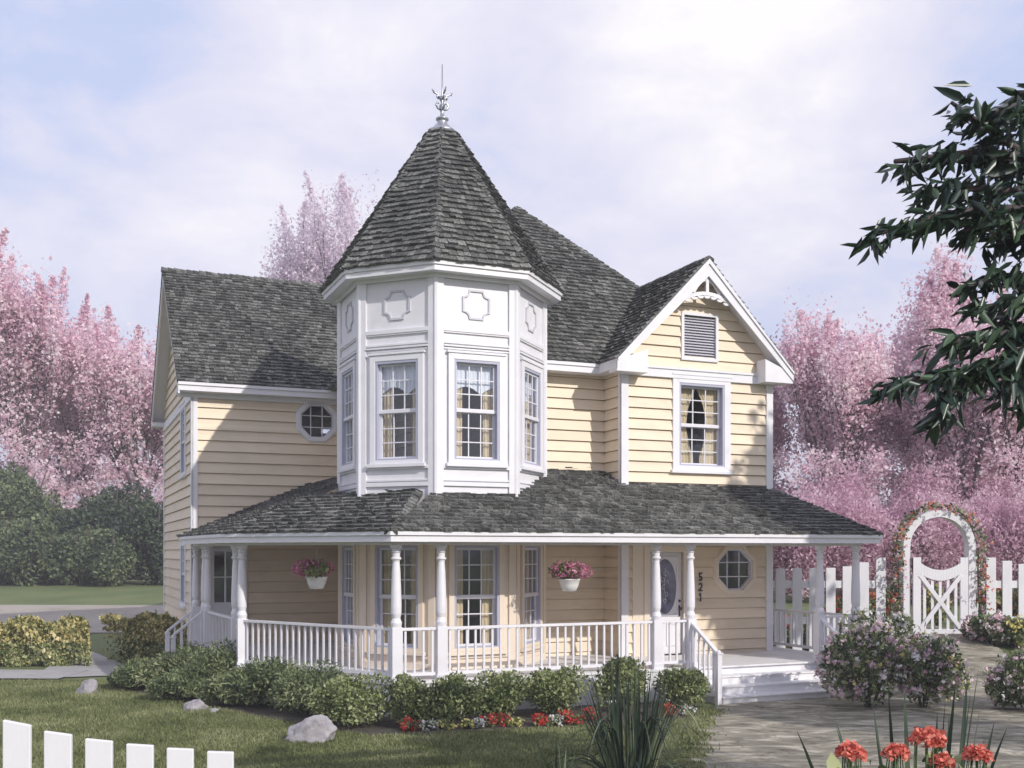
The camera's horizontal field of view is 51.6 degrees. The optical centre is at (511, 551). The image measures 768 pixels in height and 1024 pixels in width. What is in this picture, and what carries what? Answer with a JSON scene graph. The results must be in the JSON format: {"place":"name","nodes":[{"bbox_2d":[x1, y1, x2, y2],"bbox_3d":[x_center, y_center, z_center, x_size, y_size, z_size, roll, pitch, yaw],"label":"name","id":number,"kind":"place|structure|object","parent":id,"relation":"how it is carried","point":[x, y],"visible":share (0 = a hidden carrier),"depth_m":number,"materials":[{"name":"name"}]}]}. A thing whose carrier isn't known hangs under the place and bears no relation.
{"place":"outdoors","nodes":[
{"label":"outdoors","id":0,"kind":"place"},
{"bbox_2d":[0,669,86,678],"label":"pavement","id":1,"kind":"structure","parent":0,"point":[54,674],"depth_m":25.30,"materials":[{"name":"concrete"}]},
{"bbox_2d":[0,605,162,632],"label":"driveway","id":2,"kind":"structure","parent":0,"point":[91,614],"depth_m":44.12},
{"bbox_2d":[0,678,699,767],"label":"grass","id":3,"kind":"structure","parent":0,"point":[281,759],"depth_m":16.59,"materials":[{"name":"plant"}]},
{"bbox_2d":[0,570,1023,767],"bbox_3d":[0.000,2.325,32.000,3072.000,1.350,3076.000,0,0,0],"label":"ground","id":4,"kind":"structure","parent":0,"point":[133,592],"depth_m":47.05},
{"bbox_2d":[0,532,35,584],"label":"leafy tree","id":5,"kind":"object","parent":4,"relation":"on","point":[3,577],"visible":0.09,"depth_m":59.59,"materials":[{"name":"green plant"}]},
{"bbox_2d":[0,513,57,585],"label":"leafy tree","id":6,"kind":"object","parent":4,"relation":"on","point":[20,541],"visible":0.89,"depth_m":58.23,"materials":[{"name":"green plant"}]},
{"bbox_2d":[0,461,65,581],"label":"leafy tree","id":7,"kind":"object","parent":4,"relation":"on","point":[19,493],"visible":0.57,"depth_m":60.84,"materials":[{"name":"green plant"}]},
{"bbox_2d":[0,613,92,666],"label":"hedge","id":8,"kind":"object","parent":4,"relation":"on","point":[31,635],"visible":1,"depth_m":27.07,"materials":[{"name":"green plant"}]},
{"bbox_2d":[23,500,78,581],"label":"leafy tree","id":9,"kind":"object","parent":4,"relation":"on","point":[63,515],"visible":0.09,"depth_m":61.81,"materials":[{"name":"green plant"}]},
{"bbox_2d":[0,227,128,513],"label":"blossom tree","id":10,"kind":"object","parent":4,"relation":"on","point":[27,332],"visible":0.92,"depth_m":65.08,"materials":[{"name":"pink plant"}]},
{"bbox_2d":[37,525,94,585],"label":"leafy tree","id":11,"kind":"object","parent":4,"relation":"on","point":[61,551],"visible":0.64,"depth_m":58.44,"materials":[{"name":"green plant"}]},
{"bbox_2d":[0,382,150,508],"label":"blossom tree","id":12,"kind":"object","parent":4,"relation":"on","point":[58,461],"visible":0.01,"depth_m":75.81,"materials":[{"name":"pink plant"}]},
{"bbox_2d":[0,293,161,507],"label":"blossom tree","id":13,"kind":"object","parent":4,"relation":"on","point":[64,410],"visible":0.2,"depth_m":70.16,"materials":[{"name":"pink plant"}]},
{"bbox_2d":[44,634,123,676],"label":"walkway","id":14,"kind":"structure","parent":4,"relation":"on","point":[100,665],"depth_m":26.68,"materials":[{"name":"concrete"}]},
{"bbox_2d":[76,679,97,694],"bbox_3d":[-8.813,2.869,21.959,0.428,0.465,0.358,0,0,-30],"label":"rock","id":15,"kind":"object","parent":4,"relation":"on","point":[90,686],"visible":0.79,"depth_m":21.90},
{"bbox_2d":[38,310,162,579],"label":"blossom tree","id":16,"kind":"object","parent":4,"relation":"on","point":[115,383],"visible":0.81,"depth_m":67.07,"materials":[{"name":"pink plant"}]},
{"bbox_2d":[74,528,136,586],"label":"leafy tree","id":17,"kind":"object","parent":4,"relation":"on","point":[102,555],"visible":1,"depth_m":58.00,"materials":[{"name":"green plant"}]},
{"bbox_2d":[57,481,154,582],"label":"leafy tree","id":18,"kind":"object","parent":4,"relation":"on","point":[102,510],"visible":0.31,"depth_m":60.90,"materials":[{"name":"green plant"}]},
{"bbox_2d":[3,720,233,767],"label":"picket fence","id":19,"kind":"object","parent":4,"relation":"on","point":[17,746],"visible":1,"depth_m":4.01,"materials":[{"name":"white paint"}]},
{"bbox_2d":[110,499,162,584],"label":"leafy tree","id":20,"kind":"object","parent":4,"relation":"on","point":[145,522],"visible":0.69,"depth_m":58.97,"materials":[{"name":"green plant"}]},
{"bbox_2d":[113,344,162,569],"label":"blossom tree","id":21,"kind":"object","parent":4,"relation":"on","point":[160,460],"depth_m":72.28,"materials":[{"name":"pink plant"}]},
{"bbox_2d":[99,610,186,663],"bbox_3d":[-9.650,2.249,27.861,1.375,1.495,3.072,0,0,-42],"label":"hedge","id":22,"kind":"object","parent":4,"relation":"on","point":[147,626],"visible":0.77,"depth_m":27.33,"materials":[{"name":"green plant"}]},
{"bbox_2d":[183,699,208,710],"bbox_3d":[-5.873,2.905,19.701,0.453,0.316,0.367,0,0,0],"label":"rock","id":23,"kind":"object","parent":4,"relation":"on","point":[196,704],"visible":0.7,"depth_m":19.59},
{"bbox_2d":[261,170,338,429],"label":"blossom tree","id":24,"kind":"object","parent":4,"relation":"on","point":[308,183],"visible":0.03,"depth_m":85.84,"materials":[{"name":"pink plant"}]},
{"bbox_2d":[284,714,336,742],"bbox_3d":[-3.121,2.859,16.527,0.841,0.645,0.543,0,0,0],"label":"rock","id":25,"kind":"object","parent":4,"relation":"on","point":[321,727],"visible":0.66,"depth_m":16.31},
{"bbox_2d":[259,170,378,429],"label":"blossom tree","id":26,"kind":"object","parent":4,"relation":"on","point":[307,261],"visible":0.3,"depth_m":83.40,"materials":[{"name":"pink plant"}]},
{"bbox_2d":[126,683,696,735],"bbox_3d":[-3.159,2.950,20.116,13.072,0.040,5.500,0,0,19],"label":"flower bed","id":27,"kind":"object","parent":4,"relation":"on","point":[387,724],"visible":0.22,"depth_m":18.81,"materials":[{"name":"soil"}]},
{"bbox_2d":[111,656,174,688],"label":"juniper shrub","id":28,"kind":"object","parent":27,"relation":"on","point":[138,672],"visible":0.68,"depth_m":22.23,"materials":[{"name":"green plant"}]},
{"bbox_2d":[144,666,207,700],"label":"juniper shrub","id":29,"kind":"object","parent":27,"relation":"on","point":[178,682],"visible":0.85,"depth_m":20.72,"materials":[{"name":"green plant"}]},
{"bbox_2d":[150,640,211,678],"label":"juniper shrub","id":30,"kind":"object","parent":27,"relation":"on","point":[178,659],"visible":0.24,"depth_m":22.39,"materials":[{"name":"green plant"}]},
{"bbox_2d":[179,638,254,680],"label":"juniper shrub","id":31,"kind":"object","parent":27,"relation":"on","point":[209,664],"visible":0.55,"depth_m":21.24,"materials":[{"name":"green plant"}]},
{"bbox_2d":[192,667,267,705],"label":"juniper shrub","id":32,"kind":"object","parent":27,"relation":"on","point":[214,687],"visible":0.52,"depth_m":19.91,"materials":[{"name":"green plant"}]},
{"bbox_2d":[224,655,306,707],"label":"juniper shrub","id":33,"kind":"object","parent":27,"relation":"on","point":[261,674],"visible":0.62,"depth_m":19.66,"materials":[{"name":"green plant"}]},
{"bbox_2d":[264,657,350,714],"bbox_3d":[-3.583,2.442,18.971,1.897,1.096,1.322,0,0,20],"label":"juniper shrub","id":34,"kind":"object","parent":27,"relation":"on","point":[300,685],"visible":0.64,"depth_m":18.79,"materials":[{"name":"green plant"}]},
{"bbox_2d":[304,671,396,725],"bbox_3d":[-2.678,2.501,17.873,1.597,0.980,1.459,0,0,-30],"label":"round shrub","id":35,"kind":"object","parent":27,"relation":"on","point":[345,697],"visible":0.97,"depth_m":17.60,"materials":[{"name":"green plant"}]},
{"bbox_2d":[399,715,419,731],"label":"bedding plant","id":36,"kind":"object","parent":27,"relation":"on","point":[410,723],"visible":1,"depth_m":17.29,"materials":[{"name":"red plant"}]},
{"bbox_2d":[387,672,439,722],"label":"round shrub","id":37,"kind":"object","parent":27,"relation":"on","point":[411,699],"visible":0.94,"depth_m":17.80,"materials":[{"name":"green plant"}]},
{"bbox_2d":[417,718,438,730],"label":"bedding plant","id":38,"kind":"object","parent":27,"relation":"on","point":[427,725],"visible":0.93,"depth_m":17.39,"materials":[{"name":"white plant"}]},
{"bbox_2d":[435,718,457,729],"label":"bedding plant","id":39,"kind":"object","parent":27,"relation":"on","point":[443,723],"visible":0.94,"depth_m":17.47,"materials":[{"name":"yellow plant"}]},
{"bbox_2d":[426,671,486,721],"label":"round shrub","id":40,"kind":"object","parent":27,"relation":"on","point":[457,695],"visible":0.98,"depth_m":17.99,"materials":[{"name":"green plant"}]},
{"bbox_2d":[479,712,510,726],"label":"bedding plant","id":41,"kind":"object","parent":27,"relation":"on","point":[493,720],"visible":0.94,"depth_m":17.72,"materials":[{"name":"red plant"}]},
{"bbox_2d":[470,669,531,717],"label":"round shrub","id":42,"kind":"object","parent":27,"relation":"on","point":[503,691],"visible":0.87,"depth_m":18.50,"materials":[{"name":"green plant"}]},
{"bbox_2d":[531,712,548,726],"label":"bedding plant","id":43,"kind":"object","parent":27,"relation":"on","point":[538,719],"visible":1,"depth_m":17.75,"materials":[{"name":"red plant"}]},
{"bbox_2d":[523,664,590,714],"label":"round shrub","id":44,"kind":"object","parent":27,"relation":"on","point":[553,691],"visible":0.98,"depth_m":18.66,"materials":[{"name":"green plant"}]},
{"bbox_2d":[557,709,583,725],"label":"bedding plant","id":45,"kind":"object","parent":27,"relation":"on","point":[570,718],"visible":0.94,"depth_m":17.92,"materials":[{"name":"red plant"}]},
{"bbox_2d":[591,654,649,711],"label":"round shrub","id":46,"kind":"object","parent":27,"relation":"on","point":[627,667],"visible":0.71,"depth_m":19.29,"materials":[{"name":"green plant"}]},
{"bbox_2d":[652,664,710,708],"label":"round shrub","id":47,"kind":"object","parent":27,"relation":"on","point":[684,681],"visible":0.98,"depth_m":19.58,"materials":[{"name":"green plant"}]},
{"bbox_2d":[150,64,883,715],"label":"house","id":48,"kind":"structure","parent":4,"relation":"on","point":[480,380],"depth_m":22.75,"materials":[{"name":"beige"}]},
{"bbox_2d":[178,540,187,608],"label":"window","id":49,"kind":"structure","parent":48,"relation":"in","point":[183,551],"depth_m":28.45,"materials":[{"name":"white paint"}]},
{"bbox_2d":[178,400,187,479],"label":"window","id":50,"kind":"structure","parent":48,"relation":"in","point":[183,415],"depth_m":28.45,"materials":[{"name":"white paint"}]},
{"bbox_2d":[211,547,231,642],"bbox_3d":[-7.213,1.088,26.661,0.770,2.405,0.068,0,0,-23],"label":"door","id":51,"kind":"structure","parent":48,"relation":"in","point":[224,607],"depth_m":26.62,"materials":[{"name":"white paint"}]},
{"bbox_2d":[291,545,335,588],"bbox_3d":[-3.849,0.261,20.427,0.852,0.921,0.838,0,0,0],"label":"hanging basket","id":52,"kind":"object","parent":48,"relation":"hanging from","point":[313,570],"visible":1,"depth_m":20.25,"materials":[{"name":"white plastic"}]},
{"bbox_2d":[296,401,336,442],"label":"window","id":53,"kind":"structure","parent":48,"relation":"in","point":[333,414],"depth_m":27.50,"materials":[{"name":"white paint"}]},
{"bbox_2d":[337,357,355,473],"bbox_3d":[-3.317,-2.791,22.029,0.328,2.267,1.290,0,0,-23],"label":"window","id":54,"kind":"structure","parent":48,"relation":"in","point":[348,369],"depth_m":22.37,"materials":[{"name":"white paint"}]},
{"bbox_2d":[338,545,355,651],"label":"window","id":55,"kind":"structure","parent":48,"relation":"in","point":[347,552],"depth_m":22.38,"materials":[{"name":"paint"}]},
{"bbox_2d":[366,350,426,467],"bbox_3d":[-2.239,-2.792,20.970,1.290,2.267,0.328,0,0,22],"label":"window","id":56,"kind":"structure","parent":48,"relation":"in","point":[404,370],"depth_m":21.01,"materials":[{"name":"white paint"}]},
{"bbox_2d":[370,545,425,655],"bbox_3d":[-2.239,0.880,20.970,1.270,2.311,0.328,0,0,22],"label":"window","id":57,"kind":"structure","parent":48,"relation":"in","point":[381,562],"depth_m":21.04,"materials":[{"name":"paint"}]},
{"bbox_2d":[445,350,507,467],"bbox_3d":[-0.729,-2.791,20.983,1.290,2.267,0.328,0,0,-23],"label":"window","id":58,"kind":"structure","parent":48,"relation":"in","point":[483,372],"depth_m":21.02,"materials":[{"name":"white paint"}]},
{"bbox_2d":[448,545,506,655],"bbox_3d":[-0.729,0.880,20.983,1.270,2.311,0.328,0,0,-23],"label":"window","id":59,"kind":"structure","parent":48,"relation":"in","point":[492,557],"depth_m":21.04,"materials":[{"name":"paint"}]},
{"bbox_2d":[520,357,545,473],"bbox_3d":[0.330,-2.792,22.061,0.328,2.267,1.290,0,0,22],"label":"window","id":60,"kind":"structure","parent":48,"relation":"in","point":[531,373],"depth_m":22.35,"materials":[{"name":"white paint"}]},
{"bbox_2d":[520,545,545,651],"bbox_3d":[0.330,0.880,22.061,0.328,2.311,1.270,0,0,22],"label":"window","id":61,"kind":"structure","parent":48,"relation":"in","point":[531,556],"depth_m":22.41,"materials":[{"name":"paint"}]},
{"bbox_2d":[548,545,592,590],"bbox_3d":[1.140,0.286,20.620,0.887,0.973,0.892,0,0,0],"label":"hanging basket","id":62,"kind":"object","parent":48,"relation":"hanging from","point":[567,571],"visible":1,"depth_m":20.45,"materials":[{"name":"white plastic"}]},
{"bbox_2d":[650,552,681,653],"bbox_3d":[3.413,1.156,23.620,0.863,2.267,0.169,0,0,-23],"label":"door","id":63,"kind":"structure","parent":48,"relation":"in","point":[670,562],"depth_m":23.69,"materials":[{"name":"white paint"}]},
{"bbox_2d":[669,372,733,474],"bbox_3d":[4.250,-2.872,24.028,1.633,2.240,0.328,0,0,-23],"label":"window","id":64,"kind":"structure","parent":48,"relation":"in","point":[715,396],"depth_m":24.11,"materials":[{"name":"white paint"}]},
{"bbox_2d":[712,546,755,594],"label":"window","id":65,"kind":"structure","parent":48,"relation":"in","point":[751,578],"depth_m":24.31,"materials":[{"name":"paint"}]},
{"bbox_2d":[532,728,575,767],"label":"grass clump","id":66,"kind":"object","parent":4,"relation":"on","point":[560,765],"visible":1,"depth_m":10.01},
{"bbox_2d":[539,647,717,767],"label":"yucca plant","id":67,"kind":"object","parent":4,"relation":"on","point":[643,749],"visible":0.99,"depth_m":10.28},
{"bbox_2d":[671,706,728,767],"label":"grass tufts","id":68,"kind":"object","parent":4,"relation":"on","point":[702,716],"visible":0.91,"depth_m":16.33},
{"bbox_2d":[773,546,809,596],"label":"blossom bush","id":69,"kind":"object","parent":4,"relation":"on","point":[777,550],"visible":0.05,"depth_m":41.41,"materials":[{"name":"pink plant"}]},
{"bbox_2d":[770,337,822,592],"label":"blossom tree","id":70,"kind":"object","parent":4,"relation":"on","point":[780,431],"visible":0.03,"depth_m":50.45,"materials":[{"name":"pink plant"}]},
{"bbox_2d":[776,481,862,599],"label":"blossom bush","id":71,"kind":"object","parent":4,"relation":"on","point":[805,563],"visible":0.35,"depth_m":40.20,"materials":[{"name":"pink plant"}]},
{"bbox_2d":[773,558,886,651],"bbox_3d":[7.433,1.562,26.128,3.592,2.816,0.085,0,0,0],"label":"picket fence","id":72,"kind":"object","parent":4,"relation":"on","point":[796,584],"visible":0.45,"depth_m":26.09,"materials":[{"name":"white paint"}]},
{"bbox_2d":[770,288,907,596],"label":"blossom tree","id":73,"kind":"object","parent":4,"relation":"on","point":[830,383],"visible":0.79,"depth_m":46.76,"materials":[{"name":"pink plant"}]},
{"bbox_2d":[803,458,883,596],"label":"blossom bush","id":74,"kind":"object","parent":4,"relation":"on","point":[841,485],"visible":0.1,"depth_m":43.50,"materials":[{"name":"pink plant"}]},
{"bbox_2d":[826,739,867,767],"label":"geranium plant","id":75,"kind":"object","parent":4,"relation":"on","point":[848,749],"visible":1,"depth_m":4.57,"materials":[{"name":"red plant"}]},
{"bbox_2d":[789,321,925,591],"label":"blossom tree","id":76,"kind":"object","parent":4,"relation":"on","point":[863,450],"visible":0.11,"depth_m":52.92,"materials":[{"name":"pink plant"}]},
{"bbox_2d":[813,609,912,707],"bbox_3d":[6.666,2.017,19.874,2.067,1.939,1.701,0,0,-38],"label":"flowering bush","id":77,"kind":"object","parent":4,"relation":"on","point":[853,657],"visible":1,"depth_m":19.56,"materials":[{"name":"green plant"}]},
{"bbox_2d":[813,489,914,593],"bbox_3d":[13.309,-0.183,40.357,3.635,4.440,3.229,0,0,6],"label":"blossom bush","id":78,"kind":"object","parent":4,"relation":"on","point":[864,517],"visible":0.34,"depth_m":39.86,"materials":[{"name":"pink plant"}]},
{"bbox_2d":[843,605,894,694],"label":"flowering bush","id":79,"kind":"object","parent":4,"relation":"on","point":[864,617],"visible":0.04,"depth_m":21.50,"materials":[{"name":"pink plant"}]},
{"bbox_2d":[826,742,911,767],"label":"geranium plant","id":80,"kind":"object","parent":4,"relation":"on","point":[894,752],"visible":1,"depth_m":4.59,"materials":[{"name":"red plant"}]},
{"bbox_2d":[871,585,898,616],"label":"garden flower bush","id":81,"kind":"object","parent":4,"relation":"on","point":[889,601],"visible":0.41,"depth_m":28.78,"materials":[{"name":"green plant"}]},
{"bbox_2d":[884,611,915,643],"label":"flower clump","id":82,"kind":"object","parent":4,"relation":"on","point":[901,620],"visible":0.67,"depth_m":25.05,"materials":[{"name":"white plant"}]},
{"bbox_2d":[797,669,1006,767],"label":"iris plant","id":83,"kind":"object","parent":4,"relation":"on","point":[962,737],"visible":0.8,"depth_m":4.98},
{"bbox_2d":[807,234,1004,591],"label":"blossom tree","id":84,"kind":"object","parent":4,"relation":"on","point":[926,304],"visible":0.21,"depth_m":47.20,"materials":[{"name":"pink plant"}]},
{"bbox_2d":[865,484,962,597],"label":"blossom bush","id":85,"kind":"object","parent":4,"relation":"on","point":[907,509],"visible":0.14,"depth_m":40.27,"materials":[{"name":"pink plant"}]},
{"bbox_2d":[869,725,961,767],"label":"geranium plant","id":86,"kind":"object","parent":4,"relation":"on","point":[937,738],"visible":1,"depth_m":4.58,"materials":[{"name":"red plant"}]},
{"bbox_2d":[884,449,963,584],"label":"blossom bush","id":87,"kind":"object","parent":4,"relation":"on","point":[936,487],"visible":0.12,"depth_m":43.76,"materials":[{"name":"pink plant"}]},
{"bbox_2d":[868,322,984,590],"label":"blossom tree","id":88,"kind":"object","parent":4,"relation":"on","point":[901,435],"visible":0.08,"depth_m":51.66,"materials":[{"name":"pink plant"}]},
{"bbox_2d":[841,81,1023,446],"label":"broadleaf tree","id":89,"kind":"object","parent":4,"relation":"on","point":[981,215],"visible":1,"depth_m":7.27,"materials":[{"name":"green plant"}]},
{"bbox_2d":[891,622,974,707],"bbox_3d":[7.802,2.149,19.751,1.552,1.674,1.543,0,0,8],"label":"flowering bush","id":90,"kind":"object","parent":4,"relation":"on","point":[932,668],"visible":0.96,"depth_m":19.46,"materials":[{"name":"green plant"}]},
{"bbox_2d":[921,583,951,625],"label":"garden flower bush","id":91,"kind":"object","parent":4,"relation":"on","point":[928,606],"visible":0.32,"depth_m":28.95,"materials":[{"name":"green plant"}]},
{"bbox_2d":[899,510,975,634],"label":"garden arch","id":92,"kind":"structure","parent":4,"relation":"on","point":[963,571],"depth_m":25.82,"materials":[{"name":"white paint"}]},
{"bbox_2d":[887,496,994,616],"bbox_3d":[10.477,0.444,25.867,2.464,3.655,1.547,0,0,-6],"label":"climbing rose","id":93,"kind":"object","parent":92,"relation":"on","point":[912,516],"visible":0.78,"depth_m":25.82,"materials":[{"name":"green plant"}]},
{"bbox_2d":[928,751,955,767],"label":"geranium plant","id":94,"kind":"object","parent":4,"relation":"on","point":[943,760],"visible":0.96,"depth_m":4.57,"materials":[{"name":"red plant"}]},
{"bbox_2d":[870,280,1023,581],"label":"blossom tree","id":95,"kind":"object","parent":4,"relation":"on","point":[963,438],"visible":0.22,"depth_m":45.08,"materials":[{"name":"pink plant"}]},
{"bbox_2d":[907,490,993,605],"bbox_3d":[16.256,-0.118,40.153,4.002,4.415,2.782,0,0,-20],"label":"blossom bush","id":96,"kind":"object","parent":4,"relation":"on","point":[931,534],"visible":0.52,"depth_m":39.30,"materials":[{"name":"pink plant"}]},
{"bbox_2d":[959,613,988,639],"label":"flower clump","id":97,"kind":"object","parent":4,"relation":"on","point":[968,628],"visible":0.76,"depth_m":24.72,"materials":[{"name":"pink plant"}]},
{"bbox_2d":[958,743,994,767],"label":"geranium plant","id":98,"kind":"object","parent":4,"relation":"on","point":[975,753],"visible":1,"depth_m":4.58,"materials":[{"name":"red plant"}]},
{"bbox_2d":[935,288,1023,502],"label":"blossom tree","id":99,"kind":"object","parent":4,"relation":"on","point":[1008,428],"visible":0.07,"depth_m":44.10,"materials":[{"name":"pink plant"}]},
{"bbox_2d":[944,485,1023,580],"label":"blossom bush","id":100,"kind":"object","parent":4,"relation":"on","point":[995,510],"visible":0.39,"depth_m":40.50,"materials":[{"name":"pink plant"}]},
{"bbox_2d":[973,609,1014,644],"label":"flower clump","id":101,"kind":"object","parent":4,"relation":"on","point":[991,625],"visible":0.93,"depth_m":24.36,"materials":[{"name":"pink plant"}]},
{"bbox_2d":[964,466,1023,592],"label":"blossom bush","id":102,"kind":"object","parent":4,"relation":"on","point":[1009,492],"visible":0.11,"depth_m":43.80,"materials":[{"name":"pink plant"}]},
{"bbox_2d":[976,555,1023,617],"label":"picket fence","id":103,"kind":"object","parent":4,"relation":"on","point":[1006,584],"visible":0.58,"depth_m":26.09,"materials":[{"name":"white paint"}]},
{"bbox_2d":[980,646,1023,708],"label":"flowering bush","id":104,"kind":"object","parent":4,"relation":"on","point":[1005,680],"visible":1,"depth_m":19.39,"materials":[{"name":"green plant"}]},
{"bbox_2d":[984,491,1023,591],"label":"blossom bush","id":105,"kind":"object","parent":4,"relation":"on","point":[1016,538],"visible":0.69,"depth_m":39.63,"materials":[{"name":"pink plant"}]},
{"bbox_2d":[997,614,1023,647],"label":"flower clump","id":106,"kind":"object","parent":4,"relation":"on","point":[1016,627],"visible":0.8,"depth_m":24.16,"materials":[{"name":"yellow plant"}]},
{"bbox_2d":[0,0,1023,510],"label":"sky","id":107,"kind":"structure","parent":0,"point":[138,138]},
{"bbox_2d":[683,623,1023,767],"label":"path","id":108,"kind":"structure","parent":0,"point":[762,734],"depth_m":17.65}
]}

